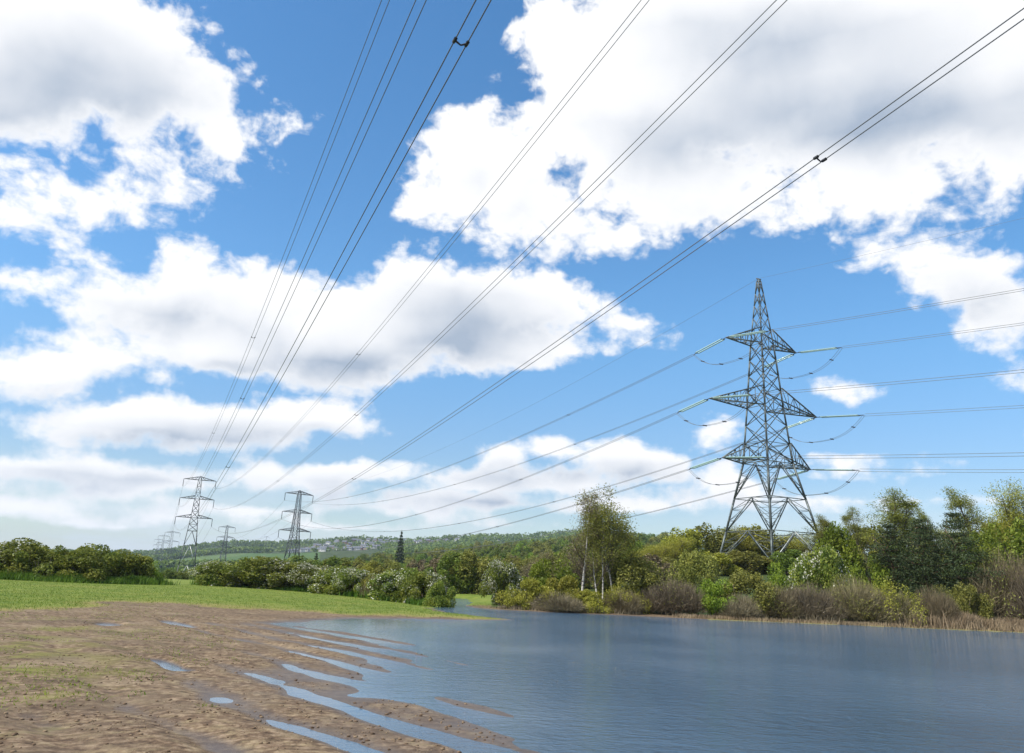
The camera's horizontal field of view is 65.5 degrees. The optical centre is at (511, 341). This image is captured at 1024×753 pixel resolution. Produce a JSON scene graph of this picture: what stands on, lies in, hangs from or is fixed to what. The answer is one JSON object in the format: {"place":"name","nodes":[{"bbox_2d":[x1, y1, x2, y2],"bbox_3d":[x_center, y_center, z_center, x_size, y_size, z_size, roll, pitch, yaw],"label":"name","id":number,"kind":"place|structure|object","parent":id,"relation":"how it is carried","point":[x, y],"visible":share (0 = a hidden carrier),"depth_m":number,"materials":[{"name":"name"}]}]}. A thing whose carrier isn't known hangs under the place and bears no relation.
{"place":"outdoors","nodes":[
{"label":"outdoors","id":0,"kind":"place"},
{"bbox_2d":[0,569,180,585],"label":"tall grass","id":1,"kind":"structure","parent":0,"point":[133,579],"depth_m":59.04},
{"bbox_2d":[0,539,1022,752],"bbox_3d":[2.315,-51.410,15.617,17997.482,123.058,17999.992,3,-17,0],"label":"ground","id":2,"kind":"structure","parent":0,"point":[219,729],"depth_m":13.61,"materials":[{"name":"soil"}]},
{"bbox_2d":[0,537,51,574],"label":"hawthorn bush","id":3,"kind":"object","parent":2,"relation":"on","point":[8,549],"visible":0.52,"depth_m":59.75,"materials":[{"name":"green plant"}]},
{"bbox_2d":[10,545,77,577],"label":"hawthorn bush","id":4,"kind":"object","parent":2,"relation":"on","point":[25,558],"visible":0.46,"depth_m":59.24,"materials":[{"name":"green plant"}]},
{"bbox_2d":[39,547,110,582],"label":"hawthorn bush","id":5,"kind":"object","parent":2,"relation":"on","point":[89,562],"visible":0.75,"depth_m":60.03,"materials":[{"name":"green plant"}]},
{"bbox_2d":[50,543,133,577],"bbox_3d":[-33.037,17.711,62.981,5.577,3.509,6.338,3,-17,-2],"label":"hawthorn bush","id":6,"kind":"object","parent":2,"relation":"on","point":[107,555],"visible":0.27,"depth_m":62.38,"materials":[{"name":"green plant"}]},
{"bbox_2d":[0,602,238,709],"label":"weeds","id":7,"kind":"object","parent":2,"relation":"on","point":[88,685],"visible":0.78,"depth_m":12.76,"materials":[{"name":"green plant"}]},
{"bbox_2d":[108,548,155,578],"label":"hawthorn bush","id":8,"kind":"object","parent":2,"relation":"on","point":[141,565],"visible":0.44,"depth_m":64.60,"materials":[{"name":"green plant"}]},
{"bbox_2d":[174,476,215,577],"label":"suspension pylon","id":9,"kind":"object","parent":2,"relation":"on","point":[197,511],"visible":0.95,"depth_m":423.54,"materials":[{"name":"metal"}]},
{"bbox_2d":[186,0,389,484],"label":"power line","id":10,"kind":"object","parent":9,"relation":"hanging from","point":[308,190],"visible":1,"depth_m":75.77,"materials":[{"name":"grey metal"}]},
{"bbox_2d":[180,0,426,506],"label":"power line","id":11,"kind":"object","parent":9,"relation":"hanging from","point":[332,191],"visible":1,"depth_m":57.56,"materials":[{"name":"grey metal"}]},
{"bbox_2d":[181,0,491,529],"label":"power line","id":12,"kind":"object","parent":9,"relation":"hanging from","point":[454,41],"visible":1,"depth_m":39.21,"materials":[{"name":"grey metal"}]},
{"bbox_2d":[218,0,648,488],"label":"power line","id":13,"kind":"object","parent":9,"relation":"hanging from","point":[481,201],"visible":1,"depth_m":76.85,"materials":[{"name":"grey metal"}]},
{"bbox_2d":[214,0,786,508],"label":"power line","id":14,"kind":"object","parent":9,"relation":"hanging from","point":[596,180],"visible":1,"depth_m":57.49,"materials":[{"name":"grey metal"}]},
{"bbox_2d":[219,8,1023,532],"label":"power line","id":15,"kind":"object","parent":9,"relation":"hanging from","point":[733,216],"visible":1,"depth_m":40.48,"materials":[{"name":"grey metal"}]},
{"bbox_2d":[187,560,245,584],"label":"hawthorn bush","id":16,"kind":"object","parent":2,"relation":"on","point":[198,570],"visible":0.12,"depth_m":71.16,"materials":[{"name":"green plant"}]},
{"bbox_2d":[194,556,277,586],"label":"hawthorn bush","id":17,"kind":"object","parent":2,"relation":"on","point":[211,573],"visible":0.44,"depth_m":69.39,"materials":[{"name":"green plant"}]},
{"bbox_2d":[0,601,506,752],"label":"soil clods","id":18,"kind":"object","parent":2,"relation":"on","point":[255,727],"visible":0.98,"depth_m":10.01,"materials":[{"name":"soil"}]},
{"bbox_2d":[0,579,510,618],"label":"field grass","id":19,"kind":"structure","parent":2,"relation":"on","point":[79,599],"depth_m":41.95,"materials":[{"name":"plant"}]},
{"bbox_2d":[219,556,304,588],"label":"hawthorn bush","id":20,"kind":"object","parent":2,"relation":"on","point":[277,568],"visible":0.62,"depth_m":68.74,"materials":[{"name":"green plant"}]},
{"bbox_2d":[278,490,312,558],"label":"suspension pylon","id":21,"kind":"object","parent":2,"relation":"on","point":[299,515],"visible":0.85,"depth_m":433.64,"materials":[{"name":"metal"}]},
{"bbox_2d":[268,561,330,588],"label":"hawthorn bush","id":22,"kind":"object","parent":2,"relation":"on","point":[304,570],"visible":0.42,"depth_m":67.44,"materials":[{"name":"green plant"}]},
{"bbox_2d":[189,578,434,605],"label":"tall grass","id":23,"kind":"structure","parent":2,"relation":"on","point":[297,588],"depth_m":63.61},
{"bbox_2d":[312,556,344,568],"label":"hedgerow tree","id":24,"kind":"object","parent":2,"relation":"on","point":[333,559],"visible":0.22,"depth_m":142.89,"materials":[{"name":"green plant"}]},
{"bbox_2d":[305,565,361,595],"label":"hawthorn bush","id":25,"kind":"object","parent":2,"relation":"on","point":[322,579],"visible":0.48,"depth_m":65.28,"materials":[{"name":"green plant"}]},
{"bbox_2d":[331,566,376,594],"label":"hawthorn bush","id":26,"kind":"object","parent":2,"relation":"on","point":[346,576],"visible":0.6,"depth_m":62.99,"materials":[{"name":"green plant"}]},
{"bbox_2d":[357,568,390,596],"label":"budding shrub","id":27,"kind":"object","parent":2,"relation":"on","point":[364,587],"visible":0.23,"depth_m":61.46,"materials":[{"name":"green plant"}]},
{"bbox_2d":[366,566,426,600],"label":"hawthorn bush","id":28,"kind":"object","parent":2,"relation":"on","point":[386,580],"visible":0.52,"depth_m":59.21,"materials":[{"name":"green plant"}]},
{"bbox_2d":[395,531,404,564],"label":"spruce tree","id":29,"kind":"object","parent":2,"relation":"on","point":[398,552],"visible":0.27,"depth_m":318.18,"materials":[{"name":"green plant"}]},
{"bbox_2d":[390,570,449,602],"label":"hawthorn bush","id":30,"kind":"object","parent":2,"relation":"on","point":[412,586],"visible":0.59,"depth_m":57.47,"materials":[{"name":"green plant"}]},
{"bbox_2d":[422,579,456,607],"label":"hawthorn bush","id":31,"kind":"object","parent":2,"relation":"on","point":[437,597],"visible":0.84,"depth_m":54.58,"materials":[{"name":"green plant"}]},
{"bbox_2d":[422,550,477,593],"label":"broadleaf tree","id":32,"kind":"object","parent":2,"relation":"on","point":[449,561],"visible":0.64,"depth_m":89.82,"materials":[{"name":"green plant"}]},
{"bbox_2d":[53,528,872,574],"bbox_3d":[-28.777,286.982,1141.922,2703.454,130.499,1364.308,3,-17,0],"label":"ridge woodland","id":33,"kind":"object","parent":2,"relation":"on","point":[449,543],"visible":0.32,"depth_m":1418.01,"materials":[{"name":"green plant"}]},
{"bbox_2d":[449,548,500,594],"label":"broadleaf tree","id":34,"kind":"object","parent":2,"relation":"on","point":[480,567],"visible":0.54,"depth_m":89.71,"materials":[{"name":"green plant"}]},
{"bbox_2d":[478,557,525,604],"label":"hawthorn bush","id":35,"kind":"object","parent":2,"relation":"on","point":[495,573],"visible":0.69,"depth_m":60.62,"materials":[{"name":"green plant"}]},
{"bbox_2d":[494,577,556,609],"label":"willow bush","id":36,"kind":"object","parent":2,"relation":"on","point":[532,588],"visible":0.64,"depth_m":56.52,"materials":[{"name":"green plant"}]},
{"bbox_2d":[519,549,553,578],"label":"bare tree","id":37,"kind":"object","parent":2,"relation":"on","point":[528,570],"visible":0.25,"depth_m":76.11,"materials":[{"name":"brown plant"}]},
{"bbox_2d":[520,556,584,593],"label":"green bush","id":38,"kind":"object","parent":2,"relation":"on","point":[537,570],"visible":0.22,"depth_m":64.88,"materials":[{"name":"green plant"}]},
{"bbox_2d":[529,588,587,612],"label":"bare shrub","id":39,"kind":"object","parent":2,"relation":"on","point":[564,603],"visible":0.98,"depth_m":54.47,"materials":[{"name":"brown plant"}]},
{"bbox_2d":[526,575,591,604],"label":"willow bush","id":40,"kind":"object","parent":2,"relation":"on","point":[568,582],"visible":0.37,"depth_m":57.91,"materials":[{"name":"green plant"}]},
{"bbox_2d":[548,541,599,583],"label":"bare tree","id":41,"kind":"object","parent":2,"relation":"on","point":[579,570],"visible":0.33,"depth_m":72.18,"materials":[{"name":"green plant"}]},
{"bbox_2d":[552,487,604,590],"bbox_3d":[5.313,15.923,60.388,4.537,9.276,4.210,-1,-17,11],"label":"birch","id":42,"kind":"object","parent":2,"relation":"on","point":[574,546],"visible":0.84,"depth_m":60.22,"materials":[{"name":"green leaves"},{"name":"bark"}]},
{"bbox_2d":[570,589,613,613],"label":"willow bush","id":43,"kind":"object","parent":2,"relation":"on","point":[588,595],"visible":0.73,"depth_m":55.68,"materials":[{"name":"green plant"}]},
{"bbox_2d":[566,499,620,597],"bbox_3d":[6.583,16.203,59.907,5.140,8.563,4.393,-9,-21,34],"label":"birch","id":44,"kind":"object","parent":2,"relation":"on","point":[602,559],"visible":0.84,"depth_m":59.74,"materials":[{"name":"green plant"}]},
{"bbox_2d":[580,551,623,588],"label":"broadleaf tree","id":45,"kind":"object","parent":2,"relation":"on","point":[586,585],"visible":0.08,"depth_m":83.17,"materials":[{"name":"green plant"}]},
{"bbox_2d":[572,483,645,590],"bbox_3d":[6.877,15.787,61.778,7.071,10.526,8.844,-4,-18,22],"label":"birch","id":46,"kind":"object","parent":2,"relation":"on","point":[622,538],"visible":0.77,"depth_m":60.47,"materials":[{"name":"green plant"}]},
{"bbox_2d":[596,581,652,613],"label":"budding shrub","id":47,"kind":"object","parent":2,"relation":"on","point":[625,601],"visible":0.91,"depth_m":55.99,"materials":[{"name":"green plant"}]},
{"bbox_2d":[591,553,671,600],"bbox_3d":[9.064,18.403,60.186,5.902,4.784,6.274,3,-17,-3],"label":"olive bush","id":48,"kind":"object","parent":2,"relation":"on","point":[637,567],"visible":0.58,"depth_m":59.71,"materials":[{"name":"green plant"}]},
{"bbox_2d":[625,553,675,587],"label":"broadleaf tree","id":49,"kind":"object","parent":2,"relation":"on","point":[654,557],"visible":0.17,"depth_m":80.32,"materials":[{"name":"green plant"}]},
{"bbox_2d":[625,542,679,561],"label":"willow tree","id":50,"kind":"object","parent":2,"relation":"on","point":[662,553],"visible":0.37,"depth_m":103.82,"materials":[{"name":"green plant"}]},
{"bbox_2d":[637,536,697,565],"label":"willow tree","id":51,"kind":"object","parent":2,"relation":"on","point":[678,550],"visible":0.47,"depth_m":107.24,"materials":[{"name":"green plant"}]},
{"bbox_2d":[639,570,712,614],"bbox_3d":[11.481,18.254,57.337,5.193,3.779,4.987,8,-18,-18],"label":"bare shrub","id":52,"kind":"object","parent":2,"relation":"on","point":[676,598],"visible":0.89,"depth_m":56.48,"materials":[{"name":"brown plant"}]},
{"bbox_2d":[658,527,708,567],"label":"willow tree","id":53,"kind":"object","parent":2,"relation":"on","point":[693,535],"visible":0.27,"depth_m":119.99,"materials":[{"name":"green plant"}]},
{"bbox_2d":[668,548,720,588],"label":"olive bush","id":54,"kind":"object","parent":2,"relation":"on","point":[690,564],"visible":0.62,"depth_m":66.57,"materials":[{"name":"green plant"}]},
{"bbox_2d":[490,602,915,624],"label":"bank litter","id":55,"kind":"object","parent":2,"relation":"on","point":[820,617],"visible":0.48,"depth_m":55.63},
{"bbox_2d":[676,522,740,569],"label":"willow tree","id":56,"kind":"object","parent":2,"relation":"on","point":[712,544],"visible":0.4,"depth_m":122.40,"materials":[{"name":"green plant"}]},
{"bbox_2d":[686,578,736,616],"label":"green bush","id":57,"kind":"object","parent":2,"relation":"on","point":[712,589],"visible":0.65,"depth_m":56.28,"materials":[{"name":"green plant"}]},
{"bbox_2d":[695,551,742,575],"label":"broadleaf tree","id":58,"kind":"object","parent":2,"relation":"on","point":[723,559],"visible":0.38,"depth_m":90.08,"materials":[{"name":"green plant"}]},
{"bbox_2d":[713,523,761,556],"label":"willow tree","id":59,"kind":"object","parent":2,"relation":"on","point":[743,545],"visible":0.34,"depth_m":124.91,"materials":[{"name":"green plant"}]},
{"bbox_2d":[714,587,764,618],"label":"bare shrub","id":60,"kind":"object","parent":2,"relation":"on","point":[744,606],"visible":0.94,"depth_m":55.31,"materials":[{"name":"brown plant"}]},
{"bbox_2d":[710,569,779,615],"bbox_3d":[17.197,18.649,58.258,4.899,3.895,5.207,17,-22,-39],"label":"olive bush","id":61,"kind":"object","parent":2,"relation":"on","point":[740,580],"visible":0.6,"depth_m":57.63,"materials":[{"name":"green plant"}]},
{"bbox_2d":[721,549,774,573],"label":"broadleaf tree","id":62,"kind":"object","parent":2,"relation":"on","point":[739,560],"visible":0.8,"depth_m":93.13,"materials":[{"name":"green plant"}]},
{"bbox_2d":[736,524,778,566],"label":"willow tree","id":63,"kind":"object","parent":2,"relation":"on","point":[749,538],"visible":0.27,"depth_m":126.88,"materials":[{"name":"green plant"}]},
{"bbox_2d":[677,278,863,566],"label":"pylon","id":64,"kind":"object","parent":2,"relation":"on","point":[744,460],"visible":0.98,"depth_m":114.23,"materials":[{"name":"metal"}]},
{"bbox_2d":[282,413,677,527],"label":"power line","id":65,"kind":"object","parent":64,"relation":"attached to","point":[529,475],"visible":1,"depth_m":156.03,"materials":[{"name":"grey metal"}]},
{"bbox_2d":[282,469,689,550],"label":"power line","id":66,"kind":"object","parent":64,"relation":"hanging from","point":[512,522],"visible":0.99,"depth_m":165.03,"materials":[{"name":"grey metal"}]},
{"bbox_2d":[286,354,693,501],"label":"power line","id":67,"kind":"object","parent":64,"relation":"hanging from","point":[534,429],"visible":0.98,"depth_m":162.50,"materials":[{"name":"grey metal"}]},
{"bbox_2d":[316,368,761,504],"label":"power line","id":68,"kind":"object","parent":64,"relation":"hanging from","point":[588,438],"visible":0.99,"depth_m":167.95,"materials":[{"name":"grey metal"}]},
{"bbox_2d":[312,480,771,552],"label":"power line","id":69,"kind":"object","parent":64,"relation":"hanging from","point":[580,528],"visible":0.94,"depth_m":157.99,"materials":[{"name":"grey metal"}]},
{"bbox_2d":[314,430,777,531],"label":"power line","id":70,"kind":"object","parent":64,"relation":"attached to","point":[579,494],"visible":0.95,"depth_m":174.29,"materials":[{"name":"grey metal"}]},
{"bbox_2d":[756,369,1023,395],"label":"power line","id":71,"kind":"object","parent":64,"relation":"hanging from","point":[895,381],"visible":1,"depth_m":89.44,"materials":[{"name":"grey metal"}]},
{"bbox_2d":[768,452,1023,458],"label":"power line","id":72,"kind":"object","parent":64,"relation":"hanging from","point":[903,457],"visible":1,"depth_m":88.94,"materials":[{"name":"grey metal"}]},
{"bbox_2d":[770,288,1023,331],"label":"power line","id":73,"kind":"object","parent":64,"relation":"hanging from","point":[903,308],"visible":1,"depth_m":94.08,"materials":[{"name":"grey metal"}]},
{"bbox_2d":[858,469,1023,472],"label":"power line","id":74,"kind":"object","parent":64,"relation":"hanging from","point":[962,469],"visible":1,"depth_m":98.59,"materials":[{"name":"grey metal"}]},
{"bbox_2d":[748,527,796,568],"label":"willow tree","id":75,"kind":"object","parent":2,"relation":"on","point":[761,533],"visible":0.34,"depth_m":124.44,"materials":[{"name":"green plant"}]},
{"bbox_2d":[751,583,805,619],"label":"bare shrub","id":76,"kind":"object","parent":2,"relation":"on","point":[781,608],"visible":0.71,"depth_m":56.39,"materials":[{"name":"brown plant"}]},
{"bbox_2d":[762,560,797,590],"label":"green bush","id":77,"kind":"object","parent":2,"relation":"on","point":[775,578],"visible":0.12,"depth_m":65.01,"materials":[{"name":"green plant"}]},
{"bbox_2d":[761,549,803,573],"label":"broadleaf tree","id":78,"kind":"object","parent":2,"relation":"on","point":[794,554],"visible":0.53,"depth_m":92.30,"materials":[{"name":"green plant"}]},
{"bbox_2d":[773,530,815,555],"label":"willow tree","id":79,"kind":"object","parent":2,"relation":"on","point":[797,542],"visible":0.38,"depth_m":123.56,"materials":[{"name":"green plant"}]},
{"bbox_2d":[779,576,849,621],"bbox_3d":[21.704,18.798,57.807,5.028,3.951,5.236,-13,-23,41],"label":"bare shrub","id":80,"kind":"object","parent":2,"relation":"on","point":[813,602],"visible":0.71,"depth_m":56.91,"materials":[{"name":"brown plant"}]},
{"bbox_2d":[799,519,834,563],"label":"willow tree","id":81,"kind":"object","parent":2,"relation":"on","point":[814,537],"visible":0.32,"depth_m":107.81,"materials":[{"name":"green plant"}]},
{"bbox_2d":[783,544,854,594],"bbox_3d":[24.444,19.325,63.472,5.446,6.350,5.671,5,-17,-7],"label":"hawthorn bush","id":82,"kind":"object","parent":2,"relation":"on","point":[807,566],"visible":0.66,"depth_m":62.57,"materials":[{"name":"green plant"}]},
{"bbox_2d":[813,514,846,542],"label":"willow tree","id":83,"kind":"object","parent":2,"relation":"on","point":[822,521],"visible":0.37,"depth_m":97.62,"materials":[{"name":"green plant"}]},
{"bbox_2d":[812,521,866,592],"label":"round tree","id":84,"kind":"object","parent":2,"relation":"on","point":[832,536],"visible":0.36,"depth_m":69.77,"materials":[{"name":"green plant"}]},
{"bbox_2d":[666,613,1021,631],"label":"bank grass","id":85,"kind":"structure","parent":2,"relation":"on","point":[721,617],"depth_m":54.83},
{"bbox_2d":[820,573,890,622],"bbox_3d":[25.119,19.079,58.604,5.803,4.116,5.175,-1,-17,12],"label":"bare shrub","id":86,"kind":"object","parent":2,"relation":"on","point":[848,597],"visible":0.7,"depth_m":57.59,"materials":[{"name":"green plant"}]},
{"bbox_2d":[839,506,873,554],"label":"willow tree","id":87,"kind":"object","parent":2,"relation":"on","point":[855,526],"visible":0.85,"depth_m":99.05,"materials":[{"name":"green plant"}]},
{"bbox_2d":[847,523,888,559],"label":"willow tree","id":88,"kind":"object","parent":2,"relation":"on","point":[868,542],"visible":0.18,"depth_m":115.79,"materials":[{"name":"green plant"}]},
{"bbox_2d":[845,553,899,599],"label":"green bush","id":89,"kind":"object","parent":2,"relation":"on","point":[876,574],"visible":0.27,"depth_m":66.81,"materials":[{"name":"green plant"}]},
{"bbox_2d":[851,574,928,625],"bbox_3d":[27.441,19.064,58.110,5.326,3.991,5.336,-6,-19,27],"label":"budding shrub","id":90,"kind":"object","parent":2,"relation":"on","point":[897,603],"visible":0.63,"depth_m":56.99,"materials":[{"name":"green plant"}]},
{"bbox_2d":[855,524,926,603],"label":"pine tree","id":91,"kind":"object","parent":2,"relation":"on","point":[896,574],"visible":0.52,"depth_m":67.53,"materials":[{"name":"green plant"}]},
{"bbox_2d":[859,487,928,560],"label":"willow tree","id":92,"kind":"object","parent":2,"relation":"on","point":[894,517],"visible":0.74,"depth_m":93.87,"materials":[{"name":"green plant"}]},
{"bbox_2d":[894,517,962,601],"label":"pine tree","id":93,"kind":"object","parent":2,"relation":"on","point":[921,569],"visible":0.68,"depth_m":65.63,"materials":[{"name":"green plant"}]},
{"bbox_2d":[911,583,962,622],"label":"bare shrub","id":94,"kind":"object","parent":2,"relation":"on","point":[938,605],"visible":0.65,"depth_m":57.98,"materials":[{"name":"brown plant"}]},
{"bbox_2d":[866,609,1023,632],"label":"dead reeds","id":95,"kind":"object","parent":2,"relation":"on","point":[967,620],"visible":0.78,"depth_m":56.38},
{"bbox_2d":[921,511,1004,614],"bbox_3d":[36.150,18.594,65.027,5.981,9.345,7.179,4,-17,-4],"label":"pine tree","id":96,"kind":"object","parent":2,"relation":"on","point":[957,571],"visible":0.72,"depth_m":64.56,"materials":[{"name":"green plant"}]},
{"bbox_2d":[944,582,994,619],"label":"olive bush","id":97,"kind":"object","parent":2,"relation":"on","point":[965,595],"visible":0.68,"depth_m":59.89,"materials":[{"name":"green plant"}]},
{"bbox_2d":[942,486,996,546],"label":"willow tree","id":98,"kind":"object","parent":2,"relation":"on","point":[956,502],"visible":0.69,"depth_m":90.83,"materials":[{"name":"green plant"}]},
{"bbox_2d":[957,527,1009,584],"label":"round tree","id":99,"kind":"object","parent":2,"relation":"on","point":[987,538],"visible":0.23,"depth_m":71.56,"materials":[{"name":"green plant"}]},
{"bbox_2d":[958,543,1023,619],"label":"bare shrub","id":100,"kind":"object","parent":2,"relation":"on","point":[995,585],"visible":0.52,"depth_m":62.72,"materials":[{"name":"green plant"}]},
{"bbox_2d":[969,477,1023,559],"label":"willow tree","id":101,"kind":"object","parent":2,"relation":"on","point":[1010,513],"visible":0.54,"depth_m":87.40,"materials":[{"name":"green plant"}]},
{"bbox_2d":[984,516,1023,570],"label":"broadleaf tree","id":102,"kind":"object","parent":2,"relation":"on","point":[1017,535],"visible":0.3,"depth_m":77.67,"materials":[{"name":"green plant"}]},
{"bbox_2d":[1003,533,1023,620],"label":"bare shrub","id":103,"kind":"object","parent":2,"relation":"on","point":[1020,586],"visible":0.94,"depth_m":60.98,"materials":[{"name":"brown plant"}]},
{"bbox_2d":[0,0,1023,552],"label":"sky","id":104,"kind":"structure","parent":0,"point":[160,159],"materials":[{"name":"blue"}]},
{"bbox_2d":[97,598,1023,752],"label":"flood water","id":105,"kind":"structure","parent":0,"point":[681,685],"depth_m":15.71,"materials":[{"name":"blue liquid"}]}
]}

